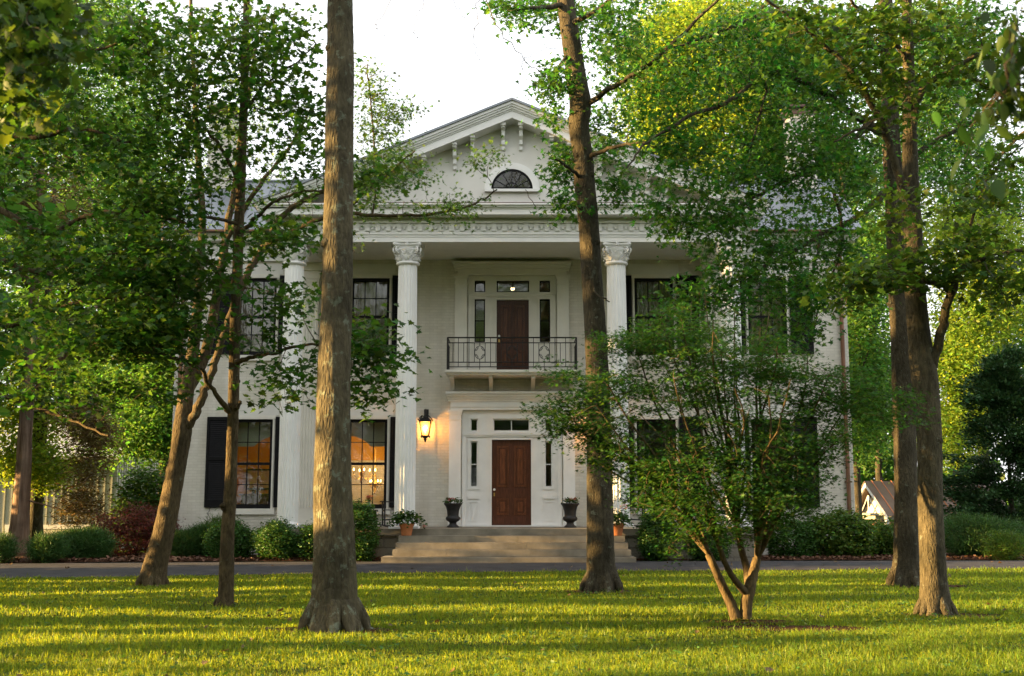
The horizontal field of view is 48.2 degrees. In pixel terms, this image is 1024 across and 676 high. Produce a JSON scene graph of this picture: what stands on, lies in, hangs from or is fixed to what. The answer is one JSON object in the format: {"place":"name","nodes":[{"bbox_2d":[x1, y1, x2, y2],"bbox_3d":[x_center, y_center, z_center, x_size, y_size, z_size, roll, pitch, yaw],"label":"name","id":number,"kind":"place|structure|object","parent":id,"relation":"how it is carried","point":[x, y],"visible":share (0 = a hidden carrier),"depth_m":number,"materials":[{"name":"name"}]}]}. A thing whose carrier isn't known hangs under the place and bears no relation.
{"place":"outdoors","nodes":[
{"label":"outdoors","id":0,"kind":"place"},
{"bbox_2d":[0,104,102,431],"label":"woodland","id":1,"kind":"object","parent":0,"point":[70,204],"depth_m":29.55,"materials":[{"name":"green plant"}]},
{"bbox_2d":[365,495,372,506],"bbox_3d":[-3.630,4.156,29.013,0.216,0.379,0.194,3,-9,-22],"label":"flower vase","id":2,"kind":"object","parent":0,"point":[368,498],"visible":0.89,"depth_m":29.00,"materials":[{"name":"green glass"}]},
{"bbox_2d":[6,560,1007,675],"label":"fallen leaf","id":3,"kind":"object","parent":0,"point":[589,669],"visible":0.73,"depth_m":14.13,"materials":[{"name":"brown plant"}]},
{"bbox_2d":[0,560,1023,577],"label":"driveway","id":4,"kind":"structure","parent":0,"point":[105,569],"depth_m":24.56,"materials":[{"name":"grey asphalt"}]},
{"bbox_2d":[0,550,1023,675],"bbox_3d":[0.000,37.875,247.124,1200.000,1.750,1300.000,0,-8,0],"label":"lawn","id":5,"kind":"structure","parent":0,"point":[420,653],"depth_m":13.20,"materials":[{"name":"plant"}]},
{"bbox_2d":[0,189,106,540],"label":"yellow green tree","id":6,"kind":"object","parent":5,"relation":"on","point":[43,475],"visible":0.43,"depth_m":32.76,"materials":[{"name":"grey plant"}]},
{"bbox_2d":[0,0,134,154],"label":"overhanging maple","id":7,"kind":"object","parent":5,"relation":"on","point":[32,35],"visible":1,"depth_m":6.14,"materials":[{"name":"green plant"}]},
{"bbox_2d":[0,132,134,552],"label":"tree","id":8,"kind":"object","parent":5,"relation":"on","point":[19,527],"visible":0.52,"depth_m":30.90,"materials":[{"name":"green plant"}]},
{"bbox_2d":[0,407,158,550],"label":"fence","id":9,"kind":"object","parent":5,"relation":"on","point":[5,505],"depth_m":43.58,"materials":[{"name":"white wood"}]},
{"bbox_2d":[5,525,88,536],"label":"low wall","id":10,"kind":"structure","parent":9,"relation":"in","point":[45,527],"depth_m":43.35,"materials":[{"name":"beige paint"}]},
{"bbox_2d":[0,2,177,426],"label":"background tree","id":11,"kind":"object","parent":5,"relation":"on","point":[83,93],"visible":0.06,"depth_m":47.35,"materials":[{"name":"green plant"}]},
{"bbox_2d":[51,203,177,485],"bbox_3d":[-13.459,2.004,40.700,9.308,14.049,6.397,-6,-10,34],"label":"background tree","id":12,"kind":"object","parent":5,"relation":"on","point":[147,437],"visible":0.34,"depth_m":38.73,"materials":[{"name":"green plant"}]},
{"bbox_2d":[0,0,245,435],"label":"maple tree","id":13,"kind":"object","parent":5,"relation":"on","point":[62,121],"visible":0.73,"depth_m":16.08,"materials":[{"name":"green plant"}]},
{"bbox_2d":[62,0,203,455],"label":"background tree","id":14,"kind":"object","parent":5,"relation":"on","point":[111,12],"visible":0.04,"depth_m":52.97,"materials":[{"name":"green plant"}]},
{"bbox_2d":[104,458,165,550],"bbox_3d":[-10.456,4.838,32.770,2.282,2.797,2.212,6,-10,-36],"label":"weedy shrub","id":15,"kind":"object","parent":5,"relation":"on","point":[147,493],"visible":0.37,"depth_m":32.55,"materials":[{"name":"green plant"}]},
{"bbox_2d":[6,0,441,607],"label":"slender maple tree","id":16,"kind":"object","parent":5,"relation":"on","point":[250,38],"visible":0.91,"depth_m":16.07,"materials":[{"name":"green plant"}]},
{"bbox_2d":[134,0,513,585],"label":"leaning maple tree","id":17,"kind":"object","parent":5,"relation":"on","point":[153,571],"visible":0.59,"depth_m":21.05,"materials":[{"name":"green plant"}]},
{"bbox_2d":[298,0,557,633],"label":"thick grey tree","id":18,"kind":"object","parent":5,"relation":"on","point":[335,604],"visible":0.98,"depth_m":13.62,"materials":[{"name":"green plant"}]},
{"bbox_2d":[162,97,861,562],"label":"mansion","id":19,"kind":"structure","parent":5,"relation":"on","point":[492,305],"depth_m":30.01,"materials":[{"name":"paint"}]},
{"bbox_2d":[239,494,267,503],"bbox_3d":[-7.105,4.962,33.232,1.550,0.879,0.540,0,-8,0],"label":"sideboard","id":20,"kind":"object","parent":19,"relation":"in","point":[252,498],"visible":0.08,"depth_m":33.05,"materials":[{"name":"brown wood"}]},
{"bbox_2d":[236,415,275,513],"bbox_3d":[-6.820,3.343,30.197,1.260,2.580,0.470,0,-8,0],"label":"window","id":21,"kind":"structure","parent":19,"relation":"in","point":[252,429],"depth_m":30.17,"materials":[{"name":"beige paint"}]},
{"bbox_2d":[245,469,268,489],"bbox_3d":[-7.210,4.153,33.676,1.220,0.610,0.048,0,-8,0],"label":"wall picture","id":22,"kind":"object","parent":19,"relation":"attached to","point":[253,473],"depth_m":33.68,"materials":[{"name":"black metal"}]},
{"bbox_2d":[240,274,279,360],"bbox_3d":[-6.820,-0.523,30.780,1.260,2.340,0.520,0,-8,0],"label":"window","id":23,"kind":"structure","parent":19,"relation":"in","point":[249,332],"depth_m":30.93,"materials":[{"name":"black glass"}]},
{"bbox_2d":[351,465,375,483],"bbox_3d":[-4.170,2.908,31.912,0.786,2.290,0.786,0,-8,0],"label":"chandelier","id":24,"kind":"object","parent":19,"relation":"hanging from","point":[363,477],"visible":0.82,"depth_m":31.76,"materials":[{"name":"gold metal"}]},
{"bbox_2d":[350,415,390,513],"bbox_3d":[-3.800,3.343,30.197,1.260,2.580,0.470,0,-8,0],"label":"window","id":25,"kind":"structure","parent":19,"relation":"in","point":[376,434],"depth_m":30.19,"materials":[{"name":"beige paint"}]},
{"bbox_2d":[351,274,392,360],"bbox_3d":[-3.800,-0.523,30.780,1.260,2.340,0.520,0,-8,0],"label":"window","id":26,"kind":"structure","parent":19,"relation":"in","point":[369,290],"depth_m":31.01,"materials":[{"name":"black glass"}]},
{"bbox_2d":[369,447,380,493],"bbox_3d":[-3.959,3.249,33.292,0.364,2.570,0.351,0,-8,0],"label":"chandelier","id":27,"kind":"object","parent":19,"relation":"hanging from","point":[375,481],"visible":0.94,"depth_m":33.10,"materials":[{"name":"gold metal"}]},
{"bbox_2d":[378,501,393,526],"bbox_3d":[-2.926,4.210,29.012,0.958,1.137,0.640,2,-8,-12],"label":"rocking chair","id":28,"kind":"object","parent":19,"relation":"on","point":[384,517],"visible":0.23,"depth_m":28.66,"materials":[{"name":"black wood"}]},
{"bbox_2d":[387,507,427,535],"bbox_3d":[-2.462,4.290,26.832,0.984,0.660,0.764,0,-8,0],"label":"flower pot","id":29,"kind":"object","parent":19,"relation":"on","point":[406,527],"visible":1,"depth_m":26.73,"materials":[{"name":"ceramic"}]},
{"bbox_2d":[417,409,432,441],"bbox_3d":[-2.260,2.288,29.939,0.398,0.885,0.475,0,-8,0],"label":"wall lantern","id":30,"kind":"object","parent":19,"relation":"attached to","point":[425,419],"depth_m":29.83,"materials":[{"name":"black metal"}]},
{"bbox_2d":[443,497,462,527],"bbox_3d":[-1.482,4.345,28.561,0.528,0.748,0.498,0,-8,0],"label":"planter urn","id":31,"kind":"object","parent":19,"relation":"on","point":[453,517],"visible":1,"depth_m":28.44,"materials":[{"name":"black metal"}]},
{"bbox_2d":[492,440,530,524],"bbox_3d":[-0.015,3.791,30.043,1.030,2.230,0.128,0,-8,0],"label":"front door","id":32,"kind":"structure","parent":19,"relation":"in","point":[511,459],"depth_m":30.05,"materials":[{"name":"red wood"}]},
{"bbox_2d":[497,300,528,369],"bbox_3d":[0.020,-0.035,30.594,0.860,1.980,0.128,0,-8,0],"label":"balcony door","id":33,"kind":"structure","parent":19,"relation":"in","point":[512,315],"depth_m":30.63,"materials":[{"name":"brown wood"}]},
{"bbox_2d":[561,497,579,527],"bbox_3d":[1.449,4.343,28.573,0.485,0.756,0.464,0,-8,0],"label":"planter urn","id":34,"kind":"object","parent":19,"relation":"on","point":[570,506],"visible":1,"depth_m":28.44,"materials":[{"name":"black metal"}]},
{"bbox_2d":[613,504,633,535],"bbox_3d":[2.429,4.237,26.880,0.872,0.779,0.803,0,-8,0],"label":"flower pot","id":35,"kind":"object","parent":19,"relation":"on","point":[620,520],"visible":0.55,"depth_m":26.71,"materials":[{"name":"ceramic"}]},
{"bbox_2d":[631,274,678,360],"bbox_3d":[3.800,-0.523,30.780,1.260,2.340,0.520,0,-8,0],"label":"window","id":36,"kind":"structure","parent":19,"relation":"in","point":[641,283],"depth_m":30.89,"materials":[{"name":"black glass"}]},
{"bbox_2d":[634,415,679,513],"bbox_3d":[3.800,3.347,30.222,1.260,2.580,0.520,0,-8,0],"label":"window","id":37,"kind":"structure","parent":19,"relation":"in","point":[675,417],"depth_m":30.20,"materials":[{"name":"beige paint"}]},
{"bbox_2d":[745,274,792,360],"bbox_3d":[6.820,-0.523,30.780,1.260,2.340,0.520,0,-8,0],"label":"window","id":38,"kind":"structure","parent":19,"relation":"in","point":[750,324],"depth_m":30.94,"materials":[{"name":"black glass"}]},
{"bbox_2d":[749,415,794,513],"bbox_3d":[6.820,3.347,30.222,1.260,2.580,0.520,0,-8,0],"label":"window","id":39,"kind":"structure","parent":19,"relation":"in","point":[754,425],"depth_m":30.19,"materials":[{"name":"beige paint"}]},
{"bbox_2d":[0,585,1023,675],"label":"clover","id":40,"kind":"object","parent":5,"relation":"on","point":[491,653],"visible":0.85,"depth_m":12.67,"materials":[{"name":"green plant"}]},
{"bbox_2d":[1,553,1023,562],"bbox_3d":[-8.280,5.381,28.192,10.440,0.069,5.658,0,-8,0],"label":"mulch bed","id":41,"kind":"object","parent":5,"relation":"on","point":[71,561],"visible":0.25,"depth_m":26.67,"materials":[{"name":"brown wood"}]},
{"bbox_2d":[0,529,23,563],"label":"juniper","id":42,"kind":"object","parent":41,"relation":"on","point":[8,549],"visible":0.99,"depth_m":25.90,"materials":[{"name":"green plant"}]},
{"bbox_2d":[21,527,74,562],"bbox_3d":[-10.609,4.810,26.173,1.177,1.008,1.200,4,-9,-27],"label":"juniper","id":43,"kind":"object","parent":41,"relation":"on","point":[44,547],"visible":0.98,"depth_m":25.99,"materials":[{"name":"green plant"}]},
{"bbox_2d":[51,523,121,559],"bbox_3d":[-10.190,4.881,27.151,1.915,1.141,1.710,0,-8,0],"label":"spreading juniper","id":44,"kind":"object","parent":41,"relation":"on","point":[89,542],"visible":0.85,"depth_m":26.91,"materials":[{"name":"green plant"}]},
{"bbox_2d":[83,501,185,555],"bbox_3d":[-9.521,4.803,28.801,2.524,1.544,2.263,-3,-9,19],"label":"red maple shrub","id":45,"kind":"object","parent":41,"relation":"on","point":[134,539],"visible":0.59,"depth_m":28.47,"materials":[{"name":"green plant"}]},
{"bbox_2d":[170,524,202,556],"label":"juniper bush","id":46,"kind":"object","parent":41,"relation":"on","point":[178,541],"visible":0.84,"depth_m":27.92,"materials":[{"name":"green plant"}]},
{"bbox_2d":[177,521,215,556],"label":"juniper bush","id":47,"kind":"object","parent":41,"relation":"on","point":[200,528],"visible":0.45,"depth_m":28.10,"materials":[{"name":"green plant"}]},
{"bbox_2d":[197,509,221,554],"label":"yellow tipped bush","id":48,"kind":"object","parent":41,"relation":"on","point":[219,518],"visible":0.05,"depth_m":29.07,"materials":[{"name":"green plant"}]},
{"bbox_2d":[200,514,256,558],"bbox_3d":[-6.728,4.851,27.517,1.415,1.228,1.449,-5,-9,29],"label":"boxwood","id":49,"kind":"object","parent":41,"relation":"on","point":[211,540],"visible":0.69,"depth_m":27.18,"materials":[{"name":"green plant"}]},
{"bbox_2d":[247,515,301,561],"bbox_3d":[-5.563,4.806,27.100,1.481,1.205,1.357,0,-8,0],"label":"boxwood","id":50,"kind":"object","parent":41,"relation":"on","point":[264,537],"visible":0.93,"depth_m":26.73,"materials":[{"name":"green plant"}]},
{"bbox_2d":[291,519,312,561],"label":"boxwood","id":51,"kind":"object","parent":41,"relation":"on","point":[305,540],"visible":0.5,"depth_m":26.72,"materials":[{"name":"green plant"}]},
{"bbox_2d":[353,498,383,561],"bbox_3d":[-3.609,4.525,26.807,1.242,1.609,1.226,0,-8,0],"label":"upright boxwood","id":52,"kind":"object","parent":41,"relation":"on","point":[362,517],"visible":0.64,"depth_m":26.59,"materials":[{"name":"green plant"}]},
{"bbox_2d":[262,584,999,633],"bbox_3d":[3.142,3.874,16.560,7.131,0.037,12.346,-5,-10,31],"label":"soil patch","id":53,"kind":"object","parent":5,"relation":"on","point":[788,627],"visible":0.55,"depth_m":13.68,"materials":[{"name":"brown soil"}]},
{"bbox_2d":[467,0,720,593],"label":"leaning sweetgum tree","id":54,"kind":"object","parent":53,"relation":"on","point":[601,574],"visible":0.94,"depth_m":20.22,"materials":[{"name":"brown plant"}]},
{"bbox_2d":[519,293,939,619],"bbox_3d":[2.765,1.444,14.628,5.651,4.216,3.160,3,-9,-22],"label":"fine leaved maple","id":55,"kind":"object","parent":53,"relation":"on","point":[766,497],"visible":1,"depth_m":14.18,"materials":[{"name":"green plant"}]},
{"bbox_2d":[722,0,1023,615],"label":"maple tree","id":56,"kind":"object","parent":53,"relation":"on","point":[914,281],"visible":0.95,"depth_m":15.63,"materials":[{"name":"green plant"}]},
{"bbox_2d":[588,0,798,178],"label":"sunlit tree","id":57,"kind":"object","parent":5,"relation":"on","point":[690,8],"visible":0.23,"depth_m":45.11,"materials":[{"name":"green plant"}]},
{"bbox_2d":[698,0,901,217],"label":"background tree","id":58,"kind":"object","parent":5,"relation":"on","point":[879,164],"visible":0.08,"depth_m":47.17,"materials":[{"name":"green plant"}]},
{"bbox_2d":[608,0,1023,586],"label":"sweetgum tree","id":59,"kind":"object","parent":5,"relation":"on","point":[905,569],"visible":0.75,"depth_m":19.74,"materials":[{"name":"green plant"}]},
{"bbox_2d":[636,552,1023,559],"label":"mulch bed","id":60,"kind":"object","parent":5,"relation":"on","point":[950,558],"visible":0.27,"depth_m":27.24,"materials":[{"name":"brown soil"}]},
{"bbox_2d":[633,509,676,560],"bbox_3d":[3.396,4.678,26.908,1.138,1.308,1.159,0,-8,0],"label":"upright boxwood","id":61,"kind":"object","parent":60,"relation":"on","point":[649,549],"visible":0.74,"depth_m":26.68,"materials":[{"name":"green plant"}]},
{"bbox_2d":[681,525,731,560],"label":"round shrub","id":62,"kind":"object","parent":60,"relation":"on","point":[715,555],"visible":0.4,"depth_m":26.75,"materials":[{"name":"green plant"}]},
{"bbox_2d":[765,516,822,556],"bbox_3d":[6.822,4.909,28.193,1.470,1.254,1.515,7,-11,-41],"label":"round shrub","id":63,"kind":"object","parent":60,"relation":"on","point":[801,545],"visible":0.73,"depth_m":27.85,"materials":[{"name":"green plant"}]},
{"bbox_2d":[796,503,888,556],"bbox_3d":[8.177,4.870,28.385,2.322,1.570,1.856,0,-8,0],"label":"bright leaved shrub","id":64,"kind":"object","parent":60,"relation":"on","point":[856,535],"visible":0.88,"depth_m":27.94,"materials":[{"name":"green plant"}]},
{"bbox_2d":[866,515,893,554],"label":"bright leaved shrub","id":65,"kind":"object","parent":60,"relation":"on","point":[886,545],"visible":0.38,"depth_m":28.73,"materials":[{"name":"green plant"}]},
{"bbox_2d":[944,507,1023,556],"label":"spreading juniper","id":66,"kind":"object","parent":60,"relation":"on","point":[965,526],"visible":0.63,"depth_m":28.19,"materials":[{"name":"green plant"}]},
{"bbox_2d":[977,524,1023,560],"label":"juniper","id":67,"kind":"object","parent":60,"relation":"on","point":[1008,548],"visible":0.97,"depth_m":27.20,"materials":[{"name":"green plant"}]},
{"bbox_2d":[835,136,937,515],"bbox_3d":[12.405,0.535,39.841,4.836,15.045,7.153,-7,-11,41],"label":"background tree","id":68,"kind":"object","parent":5,"relation":"on","point":[866,348],"visible":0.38,"depth_m":38.39,"materials":[{"name":"green plant"}]},
{"bbox_2d":[854,129,958,520],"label":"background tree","id":69,"kind":"object","parent":5,"relation":"on","point":[879,476],"visible":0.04,"depth_m":54.93,"materials":[{"name":"green plant"}]},
{"bbox_2d":[861,480,1004,543],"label":"outbuilding","id":70,"kind":"structure","parent":5,"relation":"on","point":[878,499],"depth_m":46.70,"materials":[{"name":"white wood"}]},
{"bbox_2d":[853,0,1023,473],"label":"background tree","id":71,"kind":"object","parent":5,"relation":"on","point":[941,107],"visible":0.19,"depth_m":56.67,"materials":[{"name":"green plant"}]},
{"bbox_2d":[859,427,1023,522],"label":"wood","id":72,"kind":"object","parent":5,"relation":"on","point":[866,476],"visible":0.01,"depth_m":67.26,"materials":[{"name":"green plant"}]},
{"bbox_2d":[873,175,1023,476],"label":"background tree","id":73,"kind":"object","parent":5,"relation":"on","point":[958,355],"visible":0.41,"depth_m":47.94,"materials":[{"name":"green plant"}]},
{"bbox_2d":[931,0,1023,200],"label":"overhanging tree","id":74,"kind":"object","parent":5,"relation":"on","point":[1006,82],"visible":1,"depth_m":4.54,"materials":[{"name":"green plant"}]},
{"bbox_2d":[942,343,1023,539],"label":"dark conifer","id":75,"kind":"object","parent":5,"relation":"on","point":[996,387],"visible":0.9,"depth_m":32.52,"materials":[{"name":"green plant"}]},
{"bbox_2d":[0,0,1023,481],"label":"sky","id":76,"kind":"structure","parent":0,"point":[443,64],"materials":[{"name":"white"}]},
{"bbox_2d":[630,501,644,526],"bbox_3d":[3.006,4.210,29.012,0.958,1.137,0.640,-2,-8,12],"label":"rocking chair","id":77,"kind":"object","parent":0,"point":[637,519],"visible":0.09,"depth_m":28.67,"materials":[{"name":"black wood"}]}
]}

